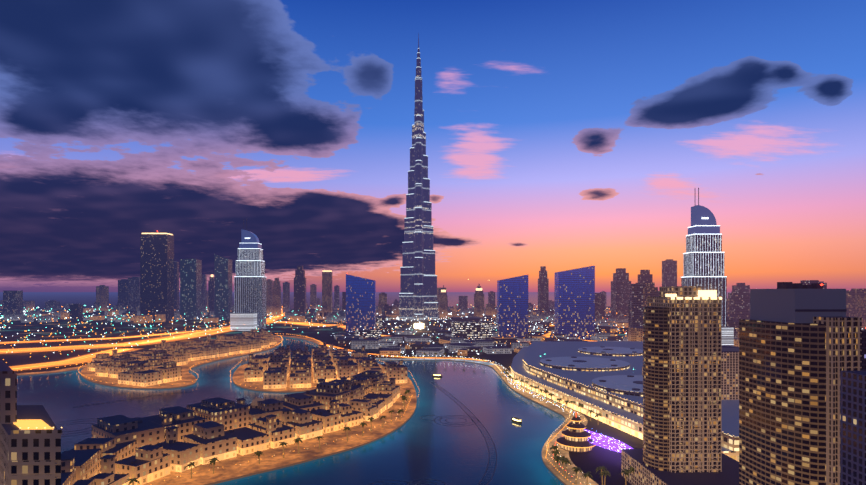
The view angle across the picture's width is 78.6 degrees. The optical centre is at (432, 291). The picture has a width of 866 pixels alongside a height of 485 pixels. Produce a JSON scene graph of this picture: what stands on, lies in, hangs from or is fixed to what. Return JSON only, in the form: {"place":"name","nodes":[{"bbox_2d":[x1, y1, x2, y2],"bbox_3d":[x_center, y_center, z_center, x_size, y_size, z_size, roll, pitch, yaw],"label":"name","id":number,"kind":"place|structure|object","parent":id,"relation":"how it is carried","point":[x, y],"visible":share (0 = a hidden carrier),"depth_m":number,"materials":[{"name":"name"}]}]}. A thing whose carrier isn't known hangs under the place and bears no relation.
{"place":"outdoors","nodes":[
{"label":"outdoors","id":0,"kind":"place"},
{"bbox_2d":[61,328,406,484],"bbox_3d":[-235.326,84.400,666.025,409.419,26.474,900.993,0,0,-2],"label":"island houses","id":1,"kind":"structure","parent":0,"point":[122,449],"depth_m":367.58,"materials":[{"name":"grey"}]},
{"bbox_2d":[80,336,416,484],"bbox_3d":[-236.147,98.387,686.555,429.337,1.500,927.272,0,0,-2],"label":"island shore","id":2,"kind":"structure","parent":0,"point":[234,468],"depth_m":348.60,"materials":[{"name":"brown"}]},
{"bbox_2d":[17,336,564,484],"bbox_3d":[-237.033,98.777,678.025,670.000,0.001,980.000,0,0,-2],"label":"lake water","id":3,"kind":"structure","parent":0,"point":[415,446],"depth_m":401.41,"materials":[{"name":"blue liquid"}]},
{"bbox_2d":[55,382,496,484],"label":"fountain rings","id":4,"kind":"object","parent":3,"relation":"on","point":[460,405],"visible":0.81,"depth_m":372.56,"materials":[{"name":"blue"}]},
{"bbox_2d":[511,417,521,423],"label":"boat","id":5,"kind":"object","parent":3,"relation":"on","point":[516,419],"visible":0.96,"depth_m":398.46,"materials":[{"name":"white"}]},
{"bbox_2d":[0,308,618,370],"bbox_3d":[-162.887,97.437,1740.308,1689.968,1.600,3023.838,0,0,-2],"label":"highway road","id":6,"kind":"structure","parent":0,"point":[88,357],"depth_m":968.78,"materials":[{"name":"grey asphalt"}]},
{"bbox_2d":[0,304,625,481],"bbox_3d":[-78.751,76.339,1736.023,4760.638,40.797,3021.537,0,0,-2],"label":"promenade lights","id":7,"kind":"object","parent":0,"point":[261,349],"visible":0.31,"depth_m":1037.84},
{"bbox_2d":[0,292,730,484],"bbox_3d":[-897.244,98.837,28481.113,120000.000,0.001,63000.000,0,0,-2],"label":"ground","id":8,"kind":"structure","parent":0,"point":[594,459],"depth_m":1238.69,"materials":[{"name":"grey concrete"}]},
{"bbox_2d":[0,359,61,484],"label":"building","id":9,"kind":"structure","parent":8,"relation":"on","point":[31,455],"depth_m":127.41,"materials":[{"name":"brown"}]},
{"bbox_2d":[16,335,598,484],"bbox_3d":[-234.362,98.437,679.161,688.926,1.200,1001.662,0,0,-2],"label":"waterfront promenade","id":10,"kind":"structure","parent":8,"relation":"on","point":[565,414],"depth_m":427.11,"materials":[{"name":"brown"}]},
{"bbox_2d":[127,350,634,484],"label":"palm trees","id":11,"kind":"object","parent":10,"relation":"on","point":[562,459],"visible":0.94,"depth_m":300.01,"materials":[{"name":"green plant"}]},
{"bbox_2d":[556,413,595,452],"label":"lake pavilion","id":12,"kind":"structure","parent":10,"relation":"on","point":[576,435],"depth_m":324.70,"materials":[{"name":"brown"}]},
{"bbox_2d":[355,316,491,339],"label":"low-rise buildings","id":13,"kind":"structure","parent":8,"relation":"on","point":[472,328],"depth_m":1128.36,"materials":[{"name":"grey"}]},
{"bbox_2d":[399,33,437,319],"bbox_3d":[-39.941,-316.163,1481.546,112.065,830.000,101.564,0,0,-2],"label":"skyscraper","id":14,"kind":"structure","parent":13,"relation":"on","point":[418,289],"depth_m":1493.36,"materials":[{"name":"blue glass"}]},
{"bbox_2d":[118,188,733,345],"bbox_3d":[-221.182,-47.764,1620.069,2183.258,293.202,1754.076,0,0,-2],"label":"high-rise towers","id":15,"kind":"structure","parent":8,"relation":"on","point":[153,288],"depth_m":1368.58,"materials":[{"name":"blue glass"}]},
{"bbox_2d":[0,280,865,356],"bbox_3d":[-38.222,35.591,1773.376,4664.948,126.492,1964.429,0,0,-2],"label":"city blocks","id":16,"kind":"structure","parent":8,"relation":"on","point":[13,303],"depth_m":1185.85,"materials":[{"name":"grey glass"}]},
{"bbox_2d":[0,304,633,410],"bbox_3d":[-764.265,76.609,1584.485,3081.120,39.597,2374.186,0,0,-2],"label":"street lights","id":17,"kind":"object","parent":16,"relation":"on","point":[175,329],"visible":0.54,"depth_m":1459.64},
{"bbox_2d":[584,429,632,452],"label":"illuminated plaza","id":18,"kind":"structure","parent":8,"relation":"on","point":[605,442],"depth_m":332.84,"materials":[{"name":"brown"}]},
{"bbox_2d":[511,341,738,461],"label":"shopping mall","id":19,"kind":"structure","parent":8,"relation":"on","point":[608,367],"depth_m":495.11,"materials":[{"name":"grey"}]},
{"bbox_2d":[621,282,865,484],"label":"apartment towers","id":20,"kind":"structure","parent":8,"relation":"on","point":[789,373],"depth_m":174.88,"materials":[{"name":"brown concrete"}]},
{"bbox_2d":[6,279,733,484],"bbox_3d":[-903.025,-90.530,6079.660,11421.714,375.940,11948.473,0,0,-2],"label":"warm lamps","id":21,"kind":"object","parent":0,"point":[491,362],"visible":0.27,"depth_m":504.45,"materials":[{"name":"glass"}]},
{"bbox_2d":[0,231,865,483],"bbox_3d":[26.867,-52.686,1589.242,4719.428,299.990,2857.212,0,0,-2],"label":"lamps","id":22,"kind":"object","parent":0,"point":[345,337],"depth_m":1182.20,"materials":[{"name":"white glass"}]},
{"bbox_2d":[0,0,865,291],"label":"sky","id":23,"kind":"structure","parent":0,"point":[562,135],"materials":[{"name":"blue"}]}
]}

